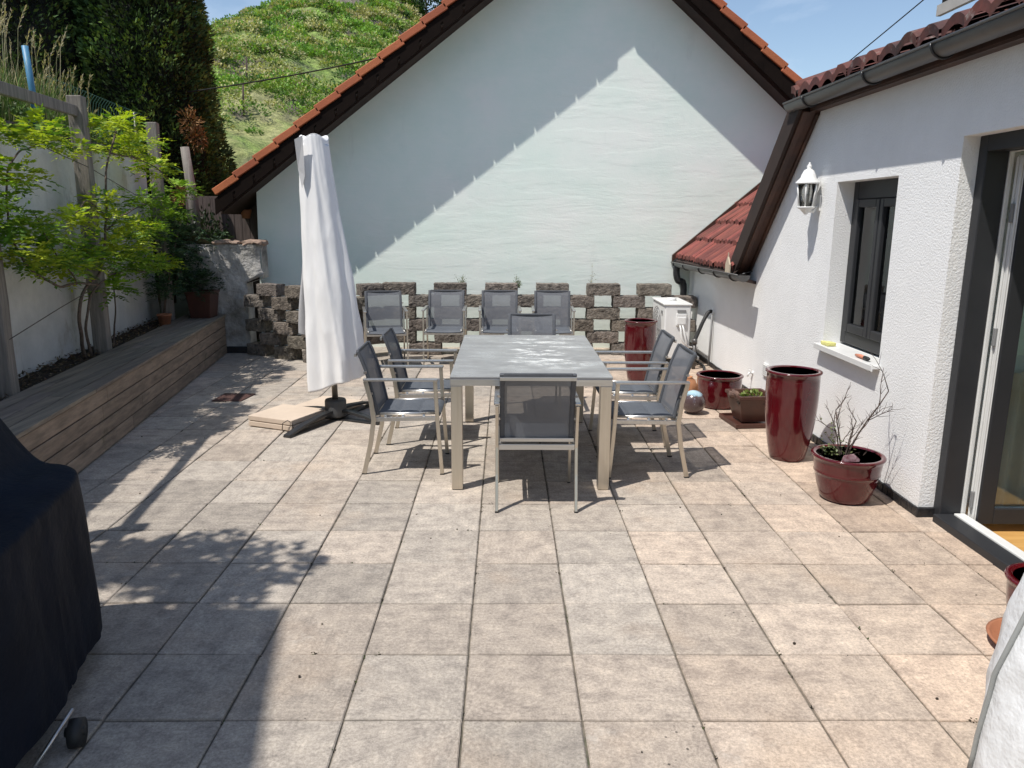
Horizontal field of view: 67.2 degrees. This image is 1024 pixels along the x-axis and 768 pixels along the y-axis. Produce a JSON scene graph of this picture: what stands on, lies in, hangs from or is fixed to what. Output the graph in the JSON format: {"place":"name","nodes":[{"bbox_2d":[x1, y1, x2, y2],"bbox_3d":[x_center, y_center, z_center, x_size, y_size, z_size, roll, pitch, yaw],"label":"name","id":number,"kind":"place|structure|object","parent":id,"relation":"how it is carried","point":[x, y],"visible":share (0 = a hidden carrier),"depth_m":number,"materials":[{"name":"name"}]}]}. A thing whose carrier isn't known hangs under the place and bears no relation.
{"place":"outdoors","nodes":[
{"label":"outdoors","id":0,"kind":"place"},
{"bbox_2d":[148,217,210,248],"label":"garden bank","id":1,"kind":"structure","parent":0,"point":[203,241],"depth_m":9.71,"materials":[{"name":"green plant"}]},
{"bbox_2d":[21,45,37,126],"bbox_3d":[-4.153,-2.478,6.667,0.071,0.841,0.052,-3,13,-15],"label":"blue pipe","id":2,"kind":"object","parent":1,"relation":"on","point":[28,70],"visible":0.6,"depth_m":6.61,"materials":[{"name":"blue plastic"}]},
{"bbox_2d":[0,0,98,120],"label":"thuja tree","id":3,"kind":"object","parent":1,"relation":"on","point":[49,21],"visible":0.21,"depth_m":10.11,"materials":[{"name":"green plant"}]},
{"bbox_2d":[0,0,123,146],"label":"tall grass","id":4,"kind":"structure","parent":1,"relation":"on","point":[48,90],"depth_m":7.08,"materials":[{"name":"green plant"}]},
{"bbox_2d":[0,96,135,147],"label":"undergrowth","id":5,"kind":"object","parent":1,"relation":"on","point":[21,106],"visible":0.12,"depth_m":6.77,"materials":[{"name":"green plant"}]},
{"bbox_2d":[41,76,141,150],"bbox_3d":[-4.854,-2.944,9.145,0.150,0.900,2.972,-2,12,-9],"label":"wire fence","id":6,"kind":"object","parent":1,"relation":"on","point":[134,112],"visible":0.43,"depth_m":9.23,"materials":[{"name":"metal"}]},
{"bbox_2d":[71,0,237,303],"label":"thuja tree","id":7,"kind":"object","parent":1,"relation":"on","point":[152,62],"visible":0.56,"depth_m":10.75,"materials":[{"name":"green plant"}]},
{"bbox_2d":[180,147,202,237],"bbox_3d":[-4.282,-2.441,10.336,0.213,1.428,0.136,0,12,-1],"label":"tree stake","id":8,"kind":"object","parent":1,"relation":"on","point":[188,169],"visible":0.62,"depth_m":10.24,"materials":[{"name":"grey wood"}]},
{"bbox_2d":[150,204,233,254],"bbox_3d":[-4.884,-2.067,10.179,2.525,0.676,1.676,0,12,-1],"label":"ivy thicket","id":9,"kind":"object","parent":1,"relation":"on","point":[211,221],"visible":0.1,"depth_m":10.14,"materials":[{"name":"green plant"}]},
{"bbox_2d":[185,196,260,338],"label":"plank shed","id":10,"kind":"structure","parent":1,"relation":"on","point":[240,227],"depth_m":10.69,"materials":[{"name":"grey wood"}]},
{"bbox_2d":[241,209,251,218],"bbox_3d":[-3.647,-2.331,10.557,0.160,0.120,0.160,0,12,-1],"label":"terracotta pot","id":11,"kind":"object","parent":10,"relation":"hanging from","point":[245,213],"visible":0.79,"depth_m":10.51,"materials":[{"name":"orange ceramic"}]},
{"bbox_2d":[159,288,259,341],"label":"ground","id":12,"kind":"structure","parent":0,"point":[181,308],"depth_m":15.48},
{"bbox_2d":[212,0,801,347],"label":"gable house","id":13,"kind":"structure","parent":12,"relation":"on","point":[627,145],"depth_m":9.96,"materials":[{"name":"white paint"}]},
{"bbox_2d":[182,58,374,93],"bbox_3d":[-2.469,-4.543,10.816,4.704,0.927,0.020,1,12,1],"label":"power cable","id":14,"kind":"object","parent":13,"relation":"attached to","point":[279,77],"visible":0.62,"depth_m":10.87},
{"bbox_2d":[212,0,414,169],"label":"hill","id":15,"kind":"structure","parent":0,"point":[246,147],"depth_m":25.94,"materials":[{"name":"green plant"}]},
{"bbox_2d":[242,84,244,116],"bbox_3d":[-8.546,-8.940,24.500,0.102,1.152,0.060,0,12,-1],"label":"vineyard stake","id":16,"kind":"object","parent":15,"relation":"on","point":[243,98],"visible":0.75,"depth_m":24.44,"materials":[{"name":"grey wood"}]},
{"bbox_2d":[208,0,425,134],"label":"hillside scrub","id":17,"kind":"object","parent":15,"relation":"on","point":[281,30],"visible":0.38,"depth_m":34.06,"materials":[{"name":"green plant"}]},
{"bbox_2d":[401,0,441,15],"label":"broadleaf tree","id":18,"kind":"object","parent":15,"relation":"on","point":[423,4],"visible":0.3,"depth_m":57.28,"materials":[{"name":"green plant"}]},
{"bbox_2d":[16,346,1006,767],"bbox_3d":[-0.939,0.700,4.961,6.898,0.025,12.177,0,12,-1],"label":"terrace paving","id":19,"kind":"structure","parent":0,"point":[410,692],"depth_m":3.54,"materials":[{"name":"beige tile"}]},
{"bbox_2d":[0,418,101,767],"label":"covered barbecue","id":20,"kind":"object","parent":19,"relation":"on","point":[50,616],"visible":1,"depth_m":2.56,"materials":[{"name":"black fabric"}]},
{"bbox_2d":[0,120,159,377],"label":"garden wall","id":21,"kind":"structure","parent":19,"relation":"on","point":[47,339],"depth_m":6.87,"materials":[{"name":"white paint"}]},
{"bbox_2d":[0,314,226,472],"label":"planter bench","id":22,"kind":"object","parent":19,"relation":"on","point":[79,417],"visible":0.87,"depth_m":6.03,"materials":[{"name":"brown wood"}]},
{"bbox_2d":[0,316,179,400],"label":"planting bed","id":23,"kind":"object","parent":22,"relation":"in","point":[46,375],"visible":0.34,"depth_m":6.74,"materials":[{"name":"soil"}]},
{"bbox_2d":[0,243,19,398],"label":"trellis post","id":24,"kind":"object","parent":23,"relation":"on","point":[9,384],"visible":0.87,"depth_m":5.35,"materials":[{"name":"grey wood"}]},
{"bbox_2d":[0,81,77,115],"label":"trellis rail","id":25,"kind":"object","parent":24,"relation":"attached to","point":[23,94],"visible":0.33,"depth_m":5.95,"materials":[{"name":"grey wood"}]},
{"bbox_2d":[2,125,87,166],"bbox_3d":[-3.629,-1.853,5.968,0.007,0.246,1.851,-1,12,-8],"label":"trellis wire","id":26,"kind":"object","parent":24,"relation":"attached to","point":[60,154],"visible":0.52,"depth_m":6.37,"materials":[{"name":"metal"}]},
{"bbox_2d":[9,283,102,339],"bbox_3d":[-3.636,-0.621,6.233,0.007,0.246,1.851,-1,12,-8],"label":"trellis wire","id":27,"kind":"object","parent":24,"relation":"attached to","point":[50,313],"visible":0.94,"depth_m":6.00,"materials":[{"name":"grey metal"}]},
{"bbox_2d":[66,95,111,353],"bbox_3d":[-3.830,-1.401,6.992,0.131,2.302,0.128,-1,12,-9],"label":"trellis post","id":28,"kind":"object","parent":23,"relation":"on","point":[99,317],"visible":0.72,"depth_m":6.92,"materials":[{"name":"grey wood"}]},
{"bbox_2d":[94,170,164,209],"bbox_3d":[-3.932,-1.993,7.986,0.007,0.346,2.201,-1,12,-8],"label":"trellis wire","id":29,"kind":"object","parent":28,"relation":"attached to","point":[118,184],"visible":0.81,"depth_m":7.56,"materials":[{"name":"grey metal"}]},
{"bbox_2d":[0,103,203,359],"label":"wisteria vine","id":30,"kind":"object","parent":23,"relation":"on","point":[44,257],"visible":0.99,"depth_m":6.72,"materials":[{"name":"green plant"}]},
{"bbox_2d":[145,122,175,320],"bbox_3d":[-4.157,-1.876,9.115,0.128,2.333,0.124,-1,12,-8],"label":"trellis post","id":31,"kind":"object","parent":23,"relation":"on","point":[155,132],"visible":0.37,"depth_m":8.98,"materials":[{"name":"grey wood"}]},
{"bbox_2d":[157,313,171,325],"bbox_3d":[-4.019,-0.736,8.913,0.164,0.150,0.164,0,12,-1],"label":"terracotta pot","id":32,"kind":"object","parent":23,"relation":"on","point":[164,318],"visible":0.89,"depth_m":8.86,"materials":[{"name":"orange ceramic"}]},
{"bbox_2d":[143,204,233,312],"bbox_3d":[-3.970,-1.484,9.417,0.822,1.411,2.149,0,12,-1],"label":"dark shrub","id":33,"kind":"object","parent":23,"relation":"on","point":[180,229],"visible":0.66,"depth_m":9.07,"materials":[{"name":"green plant"}]},
{"bbox_2d":[174,267,226,317],"bbox_3d":[-3.823,-1.140,9.503,0.636,0.630,0.639,0,12,-1],"label":"planter pot","id":34,"kind":"object","parent":22,"relation":"on","point":[199,308],"visible":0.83,"depth_m":9.42,"materials":[{"name":"brown plastic"}]},
{"bbox_2d":[184,239,268,352],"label":"crumbling wall","id":35,"kind":"structure","parent":19,"relation":"on","point":[238,261],"depth_m":9.79,"materials":[{"name":"paint"}]},
{"bbox_2d":[212,393,255,401],"bbox_3d":[-2.705,0.129,7.496,0.320,0.007,0.325,0,12,-1],"label":"drain cover","id":36,"kind":"object","parent":19,"relation":"on","point":[239,397],"visible":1,"depth_m":7.50,"materials":[{"name":"metal"}]},
{"bbox_2d":[248,133,379,437],"bbox_3d":[-1.657,-0.866,6.519,1.103,2.378,1.295,0,12,-1],"label":"closed parasol","id":37,"kind":"object","parent":19,"relation":"on","point":[330,327],"visible":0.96,"depth_m":6.39,"materials":[{"name":"fabric"}]},
{"bbox_2d":[362,290,408,364],"bbox_3d":[-1.511,-0.658,9.175,0.512,0.858,0.593,-2,12,-12],"label":"garden chair","id":38,"kind":"object","parent":19,"relation":"on","point":[382,312],"visible":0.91,"depth_m":9.32,"materials":[{"name":"fabric"}]},
{"bbox_2d":[354,341,448,474],"bbox_3d":[-0.762,0.151,5.442,0.593,0.858,0.512,0,12,-1],"label":"garden chair","id":39,"kind":"object","parent":19,"relation":"on","point":[382,404],"visible":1,"depth_m":5.32,"materials":[{"name":"metal"}]},
{"bbox_2d":[380,327,457,444],"bbox_3d":[-0.708,0.003,6.132,0.593,0.858,0.512,0,12,-1],"label":"garden chair","id":40,"kind":"object","parent":19,"relation":"on","point":[391,342],"visible":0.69,"depth_m":5.98,"materials":[{"name":"metal"}]},
{"bbox_2d":[421,290,466,364],"bbox_3d":[-0.807,-0.684,9.319,0.512,0.858,0.593,0,12,-1],"label":"garden chair","id":41,"kind":"object","parent":19,"relation":"on","point":[446,312],"visible":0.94,"depth_m":9.48,"materials":[{"name":"fabric"}]},
{"bbox_2d":[243,282,696,361],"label":"block wall","id":42,"kind":"structure","parent":19,"relation":"on","point":[272,334],"depth_m":9.78,"materials":[{"name":"grey concrete"}]},
{"bbox_2d":[478,290,521,334],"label":"garden chair","id":43,"kind":"object","parent":19,"relation":"on","point":[497,307],"visible":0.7,"depth_m":9.49,"materials":[{"name":"fabric"}]},
{"bbox_2d":[450,335,612,489],"bbox_3d":[0.114,0.137,5.786,1.027,0.752,1.775,0,12,-1],"label":"dining table","id":44,"kind":"object","parent":19,"relation":"on","point":[484,360],"visible":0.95,"depth_m":5.20,"materials":[{"name":"ceramic"}]},
{"bbox_2d":[504,313,558,334],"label":"garden chair","id":45,"kind":"object","parent":19,"relation":"on","point":[531,324],"visible":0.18,"depth_m":7.18,"materials":[{"name":"fabric"}]},
{"bbox_2d":[494,373,580,512],"bbox_3d":[0.146,0.299,4.785,0.512,0.858,0.593,0,12,-1],"label":"garden chair","id":46,"kind":"object","parent":19,"relation":"on","point":[537,407],"visible":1,"depth_m":4.56,"materials":[{"name":"metal"}]},
{"bbox_2d":[100,370,980,758],"bbox_3d":[-0.402,0.494,5.905,5.489,0.009,7.771,0,12,-1],"label":"joint moss","id":47,"kind":"object","parent":19,"relation":"on","point":[478,542],"visible":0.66,"depth_m":3.92,"materials":[{"name":"green plant"}]},
{"bbox_2d":[531,290,575,334],"bbox_3d":[0.493,-0.679,9.330,0.512,0.858,0.593,0,12,0],"label":"garden chair","id":48,"kind":"object","parent":19,"relation":"on","point":[557,302],"visible":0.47,"depth_m":9.49,"materials":[{"name":"fabric"}]},
{"bbox_2d":[139,388,976,752],"bbox_3d":[-0.426,0.469,5.995,5.456,0.008,7.254,0,12,-1],"label":"grit","id":49,"kind":"object","parent":19,"relation":"on","point":[721,514],"visible":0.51,"depth_m":3.34,"materials":[{"name":"grey stone"}]},
{"bbox_2d":[589,329,676,447],"bbox_3d":[0.942,0.020,6.103,0.593,0.858,0.512,0,12,-1],"label":"garden chair","id":50,"kind":"object","parent":19,"relation":"on","point":[665,340],"visible":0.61,"depth_m":6.00,"materials":[{"name":"metal"}]},
{"bbox_2d":[624,318,657,380],"bbox_3d":[1.385,-0.363,8.351,0.360,0.665,0.360,0,12,-1],"label":"tall planter","id":51,"kind":"object","parent":19,"relation":"on","point":[639,334],"visible":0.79,"depth_m":8.21,"materials":[{"name":"ceramic"}]},
{"bbox_2d":[596,343,698,478],"bbox_3d":[0.934,0.171,5.399,0.593,0.858,0.512,0,12,-2],"label":"garden chair","id":52,"kind":"object","parent":19,"relation":"on","point":[673,395],"visible":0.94,"depth_m":5.26,"materials":[{"name":"metal"}]},
{"bbox_2d":[652,297,697,364],"bbox_3d":[1.988,-0.659,9.443,0.424,0.790,0.870,0,12,-1],"label":"air conditioner","id":53,"kind":"object","parent":19,"relation":"on","point":[672,315],"visible":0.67,"depth_m":9.10,"materials":[{"name":"white metal"}]},
{"bbox_2d":[691,310,712,349],"bbox_3d":[2.245,-0.643,9.107,0.271,0.467,0.056,-5,13,-22],"label":"insulated pipe","id":54,"kind":"object","parent":53,"relation":"attached to","point":[706,315],"visible":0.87,"depth_m":9.07,"materials":[{"name":"black rubber"}]},
{"bbox_2d":[687,376,697,390],"bbox_3d":[1.721,0.029,7.608,0.230,0.215,0.230,0,12,-1],"label":"terracotta urn","id":55,"kind":"object","parent":19,"relation":"on","point":[693,383],"visible":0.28,"depth_m":7.53,"materials":[{"name":"orange ceramic"}]},
{"bbox_2d":[683,390,705,413],"bbox_3d":[1.645,0.163,6.983,0.216,0.216,0.216,0,12,-1],"label":"ceramic ball","id":56,"kind":"object","parent":19,"relation":"on","point":[695,402],"visible":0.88,"depth_m":6.90,"materials":[{"name":"ceramic"}]},
{"bbox_2d":[691,338,697,368],"bbox_3d":[2.139,-0.352,9.045,0.057,0.360,0.060,0,12,-1],"label":"pipe stub","id":57,"kind":"object","parent":19,"relation":"on","point":[694,341],"visible":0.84,"depth_m":9.01,"materials":[{"name":"metal"}]},
{"bbox_2d":[696,360,705,369],"bbox_3d":[2.209,-0.188,9.021,0.115,0.043,0.927,3,12,11],"label":"drain hose","id":58,"kind":"object","parent":19,"relation":"on","point":[701,364],"visible":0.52,"depth_m":9.20,"materials":[{"name":"black rubber"}]},
{"bbox_2d":[696,370,743,409],"bbox_3d":[1.948,0.059,7.250,0.434,0.310,0.434,0,12,-1],"label":"round planter","id":59,"kind":"object","parent":19,"relation":"on","point":[712,385],"visible":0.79,"depth_m":7.11,"materials":[{"name":"ceramic"}]},
{"bbox_2d":[719,413,765,428],"bbox_3d":[2.067,0.314,6.702,0.400,0.038,0.400,-1,12,-6],"label":"pot tray","id":60,"kind":"object","parent":19,"relation":"on","point":[729,418],"visible":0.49,"depth_m":6.59,"materials":[{"name":"brown plastic"}]},
{"bbox_2d":[725,388,764,421],"bbox_3d":[2.045,0.172,6.660,0.358,0.270,0.333,-1,12,-6],"label":"square pot","id":61,"kind":"object","parent":60,"relation":"on","point":[747,404],"visible":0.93,"depth_m":6.56,"materials":[{"name":"brown ceramic"}]},
{"bbox_2d":[765,365,822,461],"bbox_3d":[2.041,0.223,5.649,0.394,0.665,0.394,0,12,-1],"label":"tall planter","id":62,"kind":"object","parent":19,"relation":"on","point":[792,392],"visible":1,"depth_m":5.51,"materials":[{"name":"ceramic"}]},
{"bbox_2d":[811,349,897,505],"bbox_3d":[2.125,0.249,4.796,0.502,0.974,0.440,0,12,-1],"label":"shrub planter","id":63,"kind":"object","parent":19,"relation":"on","point":[848,474],"visible":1,"depth_m":4.75,"materials":[{"name":"ceramic"}]},
{"bbox_2d":[986,617,1002,643],"bbox_3d":[2.170,1.076,3.153,0.400,0.050,0.400,0,12,-1],"label":"plant saucer","id":64,"kind":"object","parent":19,"relation":"on","point":[993,626],"visible":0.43,"depth_m":3.27,"materials":[{"name":"ceramic"}]},
{"bbox_2d":[1004,562,1023,606],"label":"round planter","id":65,"kind":"object","parent":64,"relation":"on","point":[1013,573],"visible":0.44,"depth_m":3.17,"materials":[{"name":"ceramic"}]},
{"bbox_2d":[967,574,1023,767],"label":"covered heater","id":66,"kind":"object","parent":19,"relation":"on","point":[998,741],"visible":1,"depth_m":2.16,"materials":[{"name":"white fabric"}]},
{"bbox_2d":[193,0,977,78],"label":"sky","id":67,"kind":"structure","parent":0,"point":[814,37],"materials":[{"name":"blue"}]},
{"bbox_2d":[671,0,1023,571],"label":"white house","id":68,"kind":"structure","parent":0,"point":[901,253],"depth_m":4.69,"materials":[{"name":"paint"}]},
{"bbox_2d":[707,314,712,365],"bbox_3d":[2.346,-0.521,9.123,0.016,0.621,0.041,9,15,35],"label":"condensate pipe","id":69,"kind":"object","parent":68,"relation":"attached to","point":[710,339],"visible":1,"depth_m":9.12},
{"bbox_2d":[725,253,730,272],"bbox_3d":[2.162,-1.206,7.705,0.015,0.215,0.140,0,12,-1],"label":"gutter ornament","id":70,"kind":"object","parent":68,"relation":"on","point":[727,266],"visible":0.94,"depth_m":7.68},
{"bbox_2d":[762,363,768,376],"bbox_3d":[2.392,-0.132,7.273,0.021,0.120,0.120,0,12,-1],"label":"wall vent","id":71,"kind":"object","parent":68,"relation":"attached to","point":[765,366],"depth_m":7.26,"materials":[{"name":"white plastic"}]},
{"bbox_2d":[795,162,821,213],"bbox_3d":[2.322,-1.530,6.030,0.215,0.395,0.175,0,12,-1],"label":"wall lantern","id":72,"kind":"object","parent":68,"relation":"attached to","point":[808,177],"depth_m":6.02,"materials":[{"name":"white metal"}]},
{"bbox_2d":[820,341,835,345],"bbox_3d":[2.418,-0.309,5.884,0.076,0.032,0.133,0,12,-1],"label":"sponge","id":73,"kind":"object","parent":68,"relation":"on","point":[828,343],"visible":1,"depth_m":5.85},
{"bbox_2d":[813,178,898,371],"bbox_3d":[2.488,-0.794,5.415,0.250,1.253,0.975,0,12,-1],"label":"window","id":74,"kind":"structure","parent":68,"relation":"in","point":[874,202],"depth_m":5.51,"materials":[{"name":"grey glass"}]},
{"bbox_2d":[855,354,869,360],"bbox_3d":[2.411,-0.187,5.297,0.028,0.027,0.201,0,12,-1],"label":"hand brush","id":75,"kind":"object","parent":68,"relation":"on","point":[866,358],"visible":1,"depth_m":5.27,"materials":[{"name":"black plastic"}]},
{"bbox_2d":[849,0,923,60],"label":"roof wire","id":76,"kind":"object","parent":68,"relation":"attached to","point":[887,29],"visible":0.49,"depth_m":7.96,"materials":[{"name":"grey metal"}]},
{"bbox_2d":[932,129,1023,571],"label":"door","id":77,"kind":"structure","parent":68,"relation":"in","point":[997,489],"depth_m":4.30,"materials":[{"name":"white plastic"}]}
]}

